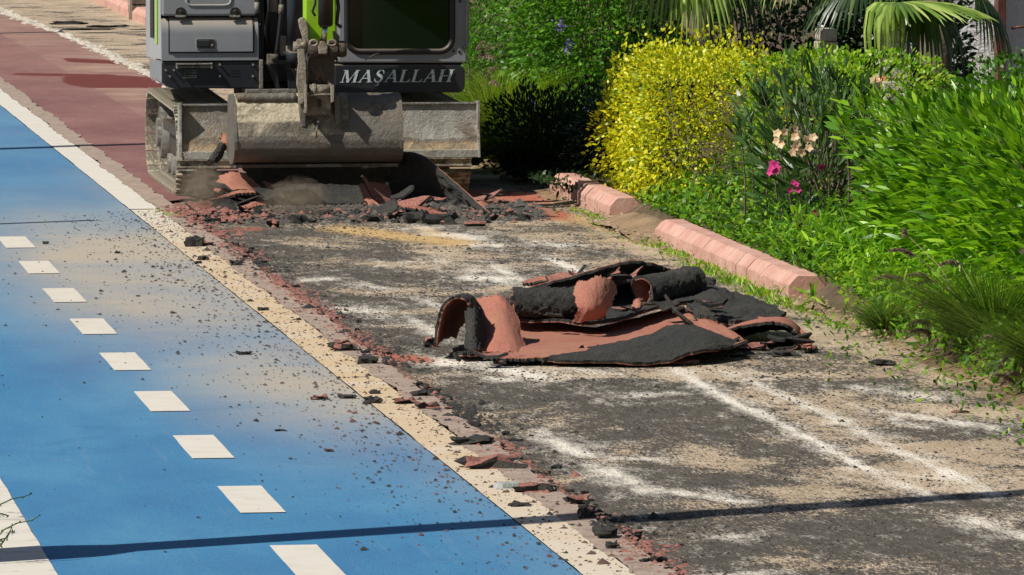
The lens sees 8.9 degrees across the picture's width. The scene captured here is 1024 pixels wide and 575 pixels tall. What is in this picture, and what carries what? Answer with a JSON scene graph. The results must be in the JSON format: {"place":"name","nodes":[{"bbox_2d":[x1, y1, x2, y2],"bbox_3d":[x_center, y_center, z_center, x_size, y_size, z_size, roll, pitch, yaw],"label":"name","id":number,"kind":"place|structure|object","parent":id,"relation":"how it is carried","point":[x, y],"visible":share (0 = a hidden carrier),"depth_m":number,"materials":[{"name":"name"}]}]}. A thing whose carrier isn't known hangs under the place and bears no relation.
{"place":"outdoors","nodes":[
{"label":"outdoors","id":0,"kind":"place"},
{"bbox_2d":[92,0,145,24],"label":"kerb","id":1,"kind":"structure","parent":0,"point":[138,13],"depth_m":83.55,"materials":[{"name":"paint"}]},
{"bbox_2d":[0,12,246,200],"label":"running track","id":2,"kind":"structure","parent":0,"point":[96,100],"depth_m":63.93,"materials":[{"name":"rubber"}]},
{"bbox_2d":[0,7,165,87],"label":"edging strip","id":3,"kind":"object","parent":2,"relation":"on","point":[115,57],"visible":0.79,"depth_m":73.95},
{"bbox_2d":[145,0,480,194],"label":"excavator","id":4,"kind":"object","parent":2,"relation":"on","point":[339,83],"visible":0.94,"depth_m":48.17,"materials":[{"name":"metal"}]},
{"bbox_2d":[207,142,226,164],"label":"torn rubber sheet","id":5,"kind":"object","parent":4,"relation":"hanging from","point":[216,156],"visible":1,"depth_m":46.54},
{"bbox_2d":[0,88,636,574],"bbox_3d":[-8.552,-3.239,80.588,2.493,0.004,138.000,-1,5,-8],"label":"cycle lane","id":6,"kind":"structure","parent":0,"point":[104,474],"depth_m":30.82,"materials":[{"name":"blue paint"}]},
{"bbox_2d":[0,492,39,547],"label":"roadside weed","id":7,"kind":"object","parent":6,"relation":"on","point":[2,540],"visible":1,"depth_m":25.76,"materials":[{"name":"green plant"}]},
{"bbox_2d":[184,235,204,246],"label":"rubber chunk","id":8,"kind":"object","parent":6,"relation":"on","point":[195,241],"visible":1,"depth_m":42.80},
{"bbox_2d":[0,211,632,574],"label":"black crumbs","id":9,"kind":"object","parent":6,"relation":"on","point":[362,430],"visible":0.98,"depth_m":34.47,"materials":[{"name":"rubber"}]},
{"bbox_2d":[38,211,643,574],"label":"red crumbs","id":10,"kind":"object","parent":6,"relation":"on","point":[601,561],"visible":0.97,"depth_m":31.88,"materials":[{"name":"brown rubber"}]},
{"bbox_2d":[448,434,493,445],"bbox_3d":[-0.185,0.699,30.329,0.239,0.041,0.182,-1,5,-8],"label":"rubber chunk","id":11,"kind":"object","parent":6,"relation":"on","point":[479,439],"visible":1,"depth_m":30.28,"materials":[{"name":"rubber"}]},
{"bbox_2d":[493,481,518,488],"bbox_3d":[-0.021,0.851,28.456,0.120,0.026,0.096,-1,5,-8],"label":"road stud","id":12,"kind":"object","parent":6,"relation":"on","point":[505,485],"visible":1,"depth_m":28.42,"materials":[{"name":"plastic"}]},
{"bbox_2d":[655,219,824,297],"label":"kerb","id":13,"kind":"structure","parent":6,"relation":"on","point":[758,267],"depth_m":40.66,"materials":[{"name":"paint"}]},
{"bbox_2d":[818,0,1023,113],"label":"house wall","id":14,"kind":"structure","parent":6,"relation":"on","point":[1011,13],"depth_m":55.61,"materials":[{"name":"paint"}]},
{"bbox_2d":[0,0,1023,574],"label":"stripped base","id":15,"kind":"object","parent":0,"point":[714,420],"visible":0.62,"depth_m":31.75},
{"bbox_2d":[287,214,307,223],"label":"rubber fragment","id":16,"kind":"object","parent":15,"relation":"on","point":[296,219],"visible":1,"depth_m":45.31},
{"bbox_2d":[242,167,387,207],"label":"dust cloud","id":17,"kind":"structure","parent":15,"relation":"on","point":[305,186],"depth_m":46.85,"materials":[{"name":"grey"}]},
{"bbox_2d":[0,77,676,574],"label":"concrete edging","id":18,"kind":"object","parent":15,"relation":"on","point":[566,511],"visible":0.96,"depth_m":34.43,"materials":[{"name":"concrete"}]},
{"bbox_2d":[326,342,358,350],"bbox_3d":[-0.899,0.313,35.168,0.174,0.050,0.123,-1,5,-8],"label":"rubber chunk","id":19,"kind":"object","parent":18,"relation":"on","point":[346,346],"visible":1,"depth_m":35.13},
{"bbox_2d":[357,355,378,364],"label":"rubber chunk","id":20,"kind":"object","parent":18,"relation":"on","point":[363,359],"visible":1,"depth_m":34.36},
{"bbox_2d":[415,401,439,409],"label":"rubber chunk","id":21,"kind":"object","parent":18,"relation":"on","point":[429,405],"visible":1,"depth_m":31.94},
{"bbox_2d":[454,454,528,468],"bbox_3d":[-0.097,0.773,29.282,0.322,0.068,0.164,-1,5,-8],"label":"rubber chunk","id":22,"kind":"object","parent":18,"relation":"on","point":[494,461],"visible":1,"depth_m":29.24,"materials":[{"name":"rubber"}]},
{"bbox_2d":[512,482,555,492],"bbox_3d":[0.098,0.857,28.311,0.211,0.042,0.142,-1,5,-8],"label":"rubber chunk","id":23,"kind":"object","parent":18,"relation":"on","point":[530,487],"visible":1,"depth_m":28.27,"materials":[{"name":"rubber"}]},
{"bbox_2d":[577,507,596,518],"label":"rubber chunk","id":24,"kind":"object","parent":18,"relation":"on","point":[582,512],"visible":1,"depth_m":27.30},
{"bbox_2d":[592,524,617,537],"bbox_3d":[0.379,0.985,26.609,0.103,0.054,0.121,-1,5,-8],"label":"rubber chunk","id":25,"kind":"object","parent":18,"relation":"on","point":[601,531],"visible":1,"depth_m":26.58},
{"bbox_2d":[156,198,547,223],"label":"rubble crumbs","id":26,"kind":"object","parent":15,"relation":"on","point":[223,217],"visible":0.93,"depth_m":45.62,"materials":[{"name":"red rubber"}]},
{"bbox_2d":[209,197,240,216],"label":"torn rubber sheet","id":27,"kind":"object","parent":26,"relation":"on","point":[230,203],"visible":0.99,"depth_m":45.77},
{"bbox_2d":[194,199,213,208],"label":"rubber shard","id":28,"kind":"object","parent":27,"relation":"on","point":[206,203],"visible":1,"depth_m":45.91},
{"bbox_2d":[209,190,256,201],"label":"torn rubber sheet","id":29,"kind":"object","parent":28,"relation":"on","point":[239,193],"visible":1,"depth_m":45.96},
{"bbox_2d":[204,181,233,191],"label":"rubber shard","id":30,"kind":"object","parent":29,"relation":"on","point":[218,185],"visible":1,"depth_m":46.07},
{"bbox_2d":[237,196,267,211],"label":"torn rubber sheet","id":31,"kind":"object","parent":27,"relation":"on","point":[251,205],"visible":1,"depth_m":45.93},
{"bbox_2d":[213,171,260,195],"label":"torn rubber sheet","id":32,"kind":"object","parent":31,"relation":"on","point":[234,181],"visible":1,"depth_m":46.33,"materials":[{"name":"rubber"}]},
{"bbox_2d":[256,195,279,200],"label":"rubber shard","id":33,"kind":"object","parent":31,"relation":"on","point":[262,199],"visible":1,"depth_m":46.02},
{"bbox_2d":[253,187,285,199],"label":"rubber shard","id":34,"kind":"object","parent":33,"relation":"on","point":[265,192],"visible":1,"depth_m":46.12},
{"bbox_2d":[197,198,550,225],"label":"rubble crumbs","id":35,"kind":"object","parent":15,"relation":"on","point":[519,203],"visible":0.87,"depth_m":45.88,"materials":[{"name":"rubber"}]},
{"bbox_2d":[361,175,389,203],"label":"rubber shard","id":36,"kind":"object","parent":35,"relation":"on","point":[378,197],"visible":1,"depth_m":46.20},
{"bbox_2d":[390,185,414,199],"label":"rubber shard","id":37,"kind":"object","parent":35,"relation":"on","point":[405,192],"visible":1,"depth_m":46.23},
{"bbox_2d":[362,215,385,221],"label":"rubber chunk","id":38,"kind":"object","parent":15,"relation":"on","point":[370,218],"visible":1,"depth_m":45.45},
{"bbox_2d":[359,182,391,204],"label":"torn rubber sheet","id":39,"kind":"object","parent":15,"relation":"on","point":[384,189],"visible":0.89,"depth_m":46.42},
{"bbox_2d":[367,199,398,214],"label":"rubber shard","id":40,"kind":"object","parent":15,"relation":"on","point":[391,206],"visible":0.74,"depth_m":45.84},
{"bbox_2d":[377,196,432,211],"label":"rubber shard","id":41,"kind":"object","parent":15,"relation":"on","point":[420,201],"visible":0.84,"depth_m":45.95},
{"bbox_2d":[402,209,427,223],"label":"rubber chunk","id":42,"kind":"object","parent":15,"relation":"on","point":[411,217],"visible":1,"depth_m":45.23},
{"bbox_2d":[400,204,444,213],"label":"torn rubber sheet","id":43,"kind":"object","parent":15,"relation":"on","point":[414,208],"visible":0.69,"depth_m":45.74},
{"bbox_2d":[165,206,689,571],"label":"black crumbs","id":44,"kind":"object","parent":15,"relation":"on","point":[467,415],"visible":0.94,"depth_m":32.95,"materials":[{"name":"rubber"}]},
{"bbox_2d":[161,206,704,574],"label":"red crumbs","id":45,"kind":"object","parent":15,"relation":"on","point":[645,546],"visible":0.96,"depth_m":35.80,"materials":[{"name":"rubber"}]},
{"bbox_2d":[384,152,490,214],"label":"torn rubber sheet","id":46,"kind":"object","parent":15,"relation":"on","point":[424,175],"visible":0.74,"depth_m":46.48,"materials":[{"name":"rubber"}]},
{"bbox_2d":[423,211,458,224],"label":"rubber chunk","id":47,"kind":"object","parent":15,"relation":"on","point":[437,219],"visible":1,"depth_m":45.13,"materials":[{"name":"rubber"}]},
{"bbox_2d":[433,293,477,346],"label":"torn rubber sheet","id":48,"kind":"object","parent":15,"relation":"on","point":[450,320],"visible":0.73,"depth_m":35.21,"materials":[{"name":"rubber"}]},
{"bbox_2d":[456,350,478,356],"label":"torn rubber sheet","id":49,"kind":"object","parent":15,"relation":"on","point":[463,353],"visible":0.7,"depth_m":34.77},
{"bbox_2d":[464,305,484,349],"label":"torn rubber sheet","id":50,"kind":"object","parent":49,"relation":"on","point":[475,332],"visible":0.99,"depth_m":34.80,"materials":[{"name":"rubber"}]},
{"bbox_2d":[482,345,589,361],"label":"torn rubber sheet","id":51,"kind":"object","parent":15,"relation":"on","point":[535,355],"visible":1,"depth_m":34.55,"materials":[{"name":"rubber"}]},
{"bbox_2d":[467,348,508,358],"bbox_3d":[-0.125,0.345,34.403,0.218,0.047,0.088,7,5,5],"label":"rubber shard","id":52,"kind":"object","parent":51,"relation":"on","point":[497,355],"visible":1,"depth_m":34.37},
{"bbox_2d":[486,308,731,358],"bbox_3d":[0.460,0.244,35.428,1.416,0.155,1.563,-1,5,-8],"label":"torn rubber sheet","id":53,"kind":"object","parent":51,"relation":"on","point":[546,335],"visible":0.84,"depth_m":35.62,"materials":[{"name":"rubber"}]},
{"bbox_2d":[476,294,525,352],"bbox_3d":[-0.061,0.196,35.012,0.245,0.292,0.726,-1,5,-8],"label":"torn rubber sheet","id":54,"kind":"object","parent":53,"relation":"on","point":[501,322],"visible":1,"depth_m":34.97,"materials":[{"name":"rubber"}]},
{"bbox_2d":[505,292,693,325],"bbox_3d":[0.536,0.096,36.240,1.233,0.108,1.394,-1,5,-8],"label":"torn rubber sheet","id":55,"kind":"object","parent":53,"relation":"on","point":[625,299],"visible":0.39,"depth_m":35.80,"materials":[{"name":"rubber"}]},
{"bbox_2d":[512,286,577,318],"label":"torn rubber sheet","id":56,"kind":"object","parent":55,"relation":"on","point":[528,303],"visible":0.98,"depth_m":35.58,"materials":[{"name":"rubber"}]},
{"bbox_2d":[523,270,573,286],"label":"torn rubber sheet","id":57,"kind":"object","parent":55,"relation":"on","point":[528,282],"visible":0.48,"depth_m":37.26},
{"bbox_2d":[509,260,669,304],"bbox_3d":[0.484,0.013,36.523,1.307,0.354,0.532,-2,5,-29],"label":"torn rubber sheet","id":58,"kind":"object","parent":55,"relation":"on","point":[629,266],"visible":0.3,"depth_m":36.30,"materials":[{"name":"rubber"}]},
{"bbox_2d":[572,275,616,322],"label":"torn rubber sheet","id":59,"kind":"object","parent":55,"relation":"on","point":[594,297],"visible":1,"depth_m":35.44,"materials":[{"name":"rubber"}]},
{"bbox_2d":[651,301,680,311],"bbox_3d":[0.831,0.095,35.732,0.165,0.030,0.078,3,48,8],"label":"rubber shard","id":60,"kind":"object","parent":55,"relation":"on","point":[663,306],"visible":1,"depth_m":35.73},
{"bbox_2d":[630,266,706,302],"bbox_3d":[0.867,0.000,36.330,0.413,0.224,0.209,-4,6,-38],"label":"torn rubber sheet","id":61,"kind":"object","parent":55,"relation":"on","point":[679,282],"visible":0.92,"depth_m":36.28,"materials":[{"name":"rubber"}]},
{"bbox_2d":[613,266,644,284],"bbox_3d":[0.617,-0.052,36.303,0.277,0.042,0.088,-22,20,-11],"label":"rubber shard","id":62,"kind":"object","parent":61,"relation":"on","point":[635,273],"visible":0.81,"depth_m":36.30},
{"bbox_2d":[690,319,745,345],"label":"torn rubber sheet","id":63,"kind":"object","parent":53,"relation":"on","point":[715,327],"visible":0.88,"depth_m":35.37,"materials":[{"name":"rubber"}]},
{"bbox_2d":[664,294,692,324],"bbox_3d":[0.904,0.129,35.653,0.248,0.043,0.103,43,-3,9],"label":"rubber shard","id":64,"kind":"object","parent":63,"relation":"on","point":[678,313],"visible":0.9,"depth_m":35.63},
{"bbox_2d":[563,493,589,504],"bbox_3d":[0.276,0.893,27.855,0.119,0.042,0.090,-1,5,-8],"label":"rubber chunk","id":65,"kind":"object","parent":15,"relation":"on","point":[578,499],"visible":1,"depth_m":27.83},
{"bbox_2d":[225,206,1023,574],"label":"tar crumbs","id":66,"kind":"object","parent":15,"relation":"on","point":[829,568],"visible":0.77,"depth_m":33.09,"materials":[{"name":"asphalt"}]},
{"bbox_2d":[542,324,736,365],"bbox_3d":[0.710,0.308,34.635,1.150,0.165,0.499,-3,6,-36],"label":"torn rubber sheet","id":67,"kind":"object","parent":15,"relation":"on","point":[669,343],"visible":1,"depth_m":34.58,"materials":[{"name":"rubber"}]},
{"bbox_2d":[666,358,700,365],"bbox_3d":[0.884,0.389,34.590,0.206,0.034,0.180,-1,5,-8],"label":"rubber chunk","id":68,"kind":"object","parent":15,"relation":"on","point":[687,362],"visible":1,"depth_m":34.54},
{"bbox_2d":[699,263,726,276],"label":"grass tuft","id":69,"kind":"object","parent":15,"relation":"on","point":[713,271],"visible":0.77,"depth_m":40.34,"materials":[{"name":"green plant"}]},
{"bbox_2d":[711,273,748,285],"bbox_3d":[1.313,-0.055,39.723,0.242,0.073,0.457,-1,5,-8],"label":"grass tuft","id":70,"kind":"object","parent":15,"relation":"on","point":[728,279],"visible":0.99,"depth_m":39.63,"materials":[{"name":"green plant"}]},
{"bbox_2d":[736,344,770,350],"bbox_3d":[1.279,0.321,35.426,0.217,0.036,0.167,-1,5,-8],"label":"rubber chunk","id":71,"kind":"object","parent":15,"relation":"on","point":[742,347],"visible":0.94,"depth_m":35.38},
{"bbox_2d":[732,283,784,298],"bbox_3d":[1.434,0.018,38.806,0.321,0.072,0.547,2,5,21],"label":"grass tuft","id":72,"kind":"object","parent":15,"relation":"on","point":[760,292],"visible":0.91,"depth_m":38.79,"materials":[{"name":"green plant"}]},
{"bbox_2d":[728,317,800,350],"bbox_3d":[1.366,0.241,35.713,0.416,0.177,0.785,0,5,4],"label":"torn rubber sheet","id":73,"kind":"object","parent":15,"relation":"on","point":[752,327],"visible":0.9,"depth_m":35.55,"materials":[{"name":"rubber"}]},
{"bbox_2d":[686,284,786,324],"bbox_3d":[1.218,0.093,36.147,0.559,0.158,0.886,-1,5,-8],"label":"torn rubber sheet","id":74,"kind":"object","parent":73,"relation":"on","point":[738,308],"visible":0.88,"depth_m":36.00,"materials":[{"name":"rubber"}]},
{"bbox_2d":[763,294,799,308],"bbox_3d":[1.529,0.077,38.094,0.259,0.066,0.539,-1,5,-8],"label":"grass tuft","id":75,"kind":"object","parent":15,"relation":"on","point":[779,301],"visible":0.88,"depth_m":38.11,"materials":[{"name":"green plant"}]},
{"bbox_2d":[768,350,801,356],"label":"rubber chunk","id":76,"kind":"object","parent":15,"relation":"on","point":[785,353],"visible":1,"depth_m":35.05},
{"bbox_2d":[870,359,896,365],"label":"rubber chunk","id":77,"kind":"object","parent":15,"relation":"on","point":[883,362],"visible":1,"depth_m":34.50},
{"bbox_2d":[824,348,1023,456],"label":"leaf litter","id":78,"kind":"object","parent":15,"relation":"on","point":[963,402],"visible":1,"depth_m":32.55,"materials":[{"name":"plant"}]},
{"bbox_2d":[550,173,639,214],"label":"kerb","id":79,"kind":"structure","parent":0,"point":[602,197],"depth_m":46.57,"materials":[{"name":"paint"}]},
{"bbox_2d":[443,0,1023,389],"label":"planting bed","id":80,"kind":"object","parent":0,"point":[826,289],"visible":0.02,"depth_m":44.10,"materials":[{"name":"soil"}]},
{"bbox_2d":[450,0,517,107],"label":"green shrub","id":81,"kind":"object","parent":80,"relation":"on","point":[471,51],"visible":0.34,"depth_m":55.36,"materials":[{"name":"green plant"}]},
{"bbox_2d":[442,40,607,158],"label":"fountain grass","id":82,"kind":"object","parent":80,"relation":"on","point":[488,91],"depth_m":51.76,"materials":[{"name":"green"}]},
{"bbox_2d":[476,76,603,180],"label":"dark shrub","id":83,"kind":"object","parent":80,"relation":"on","point":[540,118],"visible":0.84,"depth_m":49.70,"materials":[{"name":"green plant"}]},
{"bbox_2d":[450,0,633,102],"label":"green shrub","id":84,"kind":"object","parent":80,"relation":"on","point":[495,37],"visible":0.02,"depth_m":58.62,"materials":[{"name":"green plant"}]},
{"bbox_2d":[479,0,724,137],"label":"green shrub","id":85,"kind":"object","parent":80,"relation":"on","point":[542,43],"visible":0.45,"depth_m":52.50,"materials":[{"name":"green plant"}]},
{"bbox_2d":[547,67,714,178],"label":"dark shrub","id":86,"kind":"object","parent":80,"relation":"on","point":[583,98],"visible":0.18,"depth_m":49.11,"materials":[{"name":"green plant"}]},
{"bbox_2d":[580,21,815,211],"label":"golden hedge","id":87,"kind":"object","parent":80,"relation":"on","point":[636,111],"visible":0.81,"depth_m":46.11,"materials":[{"name":"yellow plant"}]},
{"bbox_2d":[623,0,779,158],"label":"fan palm","id":88,"kind":"object","parent":80,"relation":"on","point":[695,14],"visible":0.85,"depth_m":49.44,"materials":[{"name":"green plant"}]},
{"bbox_2d":[592,0,909,149],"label":"dark shrub","id":89,"kind":"object","parent":80,"relation":"on","point":[781,10],"visible":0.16,"depth_m":51.98,"materials":[{"name":"green plant"}]},
{"bbox_2d":[715,32,902,248],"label":"oleander","id":90,"kind":"object","parent":80,"relation":"on","point":[802,148],"visible":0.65,"depth_m":41.98,"materials":[{"name":"green plant"}]},
{"bbox_2d":[633,139,1014,314],"bbox_3d":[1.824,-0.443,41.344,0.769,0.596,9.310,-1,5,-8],"label":"ground cover","id":91,"kind":"object","parent":80,"relation":"on","point":[683,207],"visible":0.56,"depth_m":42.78,"materials":[{"name":"green plant"}]},
{"bbox_2d":[812,28,837,156],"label":"lamp post","id":92,"kind":"object","parent":80,"relation":"on","point":[825,37],"visible":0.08,"depth_m":50.93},
{"bbox_2d":[721,40,964,206],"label":"hedge","id":93,"kind":"object","parent":80,"relation":"on","point":[841,55],"visible":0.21,"depth_m":45.07,"materials":[{"name":"green plant"}]},
{"bbox_2d":[760,0,1011,162],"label":"fan palm","id":94,"kind":"object","parent":80,"relation":"on","point":[930,26],"visible":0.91,"depth_m":47.03,"materials":[{"name":"green plant"}]},
{"bbox_2d":[876,31,909,149],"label":"garden stone","id":95,"kind":"object","parent":80,"relation":"on","point":[893,74],"visible":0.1,"depth_m":51.02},
{"bbox_2d":[818,0,984,150],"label":"dark shrub","id":96,"kind":"object","parent":80,"relation":"on","point":[960,25],"visible":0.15,"depth_m":52.03,"materials":[{"name":"green plant"}]},
{"bbox_2d":[792,228,1023,365],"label":"fountain grass","id":97,"kind":"object","parent":80,"relation":"on","point":[995,297],"depth_m":34.55,"materials":[{"name":"green"}]},
{"bbox_2d":[823,73,1023,338],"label":"oleander","id":98,"kind":"object","parent":80,"relation":"on","point":[918,195],"visible":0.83,"depth_m":36.70,"materials":[{"name":"green plant"}]},
{"bbox_2d":[831,240,1023,343],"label":"ground cover","id":99,"kind":"object","parent":80,"relation":"on","point":[848,279],"visible":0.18,"depth_m":37.49,"materials":[{"name":"green plant"}]},
{"bbox_2d":[880,288,1023,398],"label":"fountain grass","id":100,"kind":"object","parent":80,"relation":"on","point":[1016,347],"depth_m":32.85,"materials":[{"name":"green"}]},
{"bbox_2d":[930,46,1023,220],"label":"hedge","id":101,"kind":"object","parent":80,"relation":"on","point":[998,62],"visible":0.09,"depth_m":44.11,"materials":[{"name":"green plant"}]},
{"bbox_2d":[472,159,1023,408],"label":"earth verge","id":102,"kind":"structure","parent":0,"point":[641,223],"depth_m":42.40,"materials":[{"name":"soil"}]},
{"bbox_2d":[471,116,518,165],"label":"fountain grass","id":103,"kind":"object","parent":102,"relation":"on","point":[474,160],"depth_m":51.19,"materials":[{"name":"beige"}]},
{"bbox_2d":[479,120,604,175],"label":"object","id":104,"kind":"object","parent":102,"relation":"on","point":[493,147],"depth_m":49.81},
{"bbox_2d":[495,158,643,198],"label":"shade weeds","id":105,"kind":"object","parent":102,"relation":"on","point":[550,179],"visible":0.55,"depth_m":48.63,"materials":[{"name":"green plant"}]},
{"bbox_2d":[554,207,846,328],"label":"verge weeds","id":106,"kind":"object","parent":102,"relation":"on","point":[704,267],"visible":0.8,"depth_m":41.25,"materials":[{"name":"green plant"}]},
{"bbox_2d":[537,195,940,355],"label":"stone crumbs","id":107,"kind":"object","parent":102,"relation":"on","point":[800,301],"visible":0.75,"depth_m":38.96,"materials":[{"name":"gravel"}]},
{"bbox_2d":[794,280,829,315],"bbox_3d":[1.698,0.076,37.754,0.265,0.268,0.583,1,5,11],"label":"oleander sprout","id":108,"kind":"object","parent":102,"relation":"on","point":[812,291],"visible":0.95,"depth_m":37.93,"materials":[{"name":"green plant"}]},
{"bbox_2d":[786,287,930,329],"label":"fountain grass","id":109,"kind":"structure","parent":102,"relation":"on","point":[870,320],"depth_m":36.25,"materials":[{"name":"plant"}]},
{"bbox_2d":[802,275,1023,425],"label":"verge weeds","id":110,"kind":"object","parent":102,"relation":"on","point":[962,357],"visible":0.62,"depth_m":34.57,"materials":[{"name":"green plant"}]},
{"label":"rubber shard","id":111,"kind":"object","parent":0,"visible":0},
{"bbox_2d":[694,298,727,307],"bbox_3d":[1.082,0.082,35.680,0.219,0.054,0.047,0,8,-34],"label":"rubber shard","id":112,"kind":"object","parent":111,"relation":"on","point":[723,302],"visible":1,"depth_m":35.67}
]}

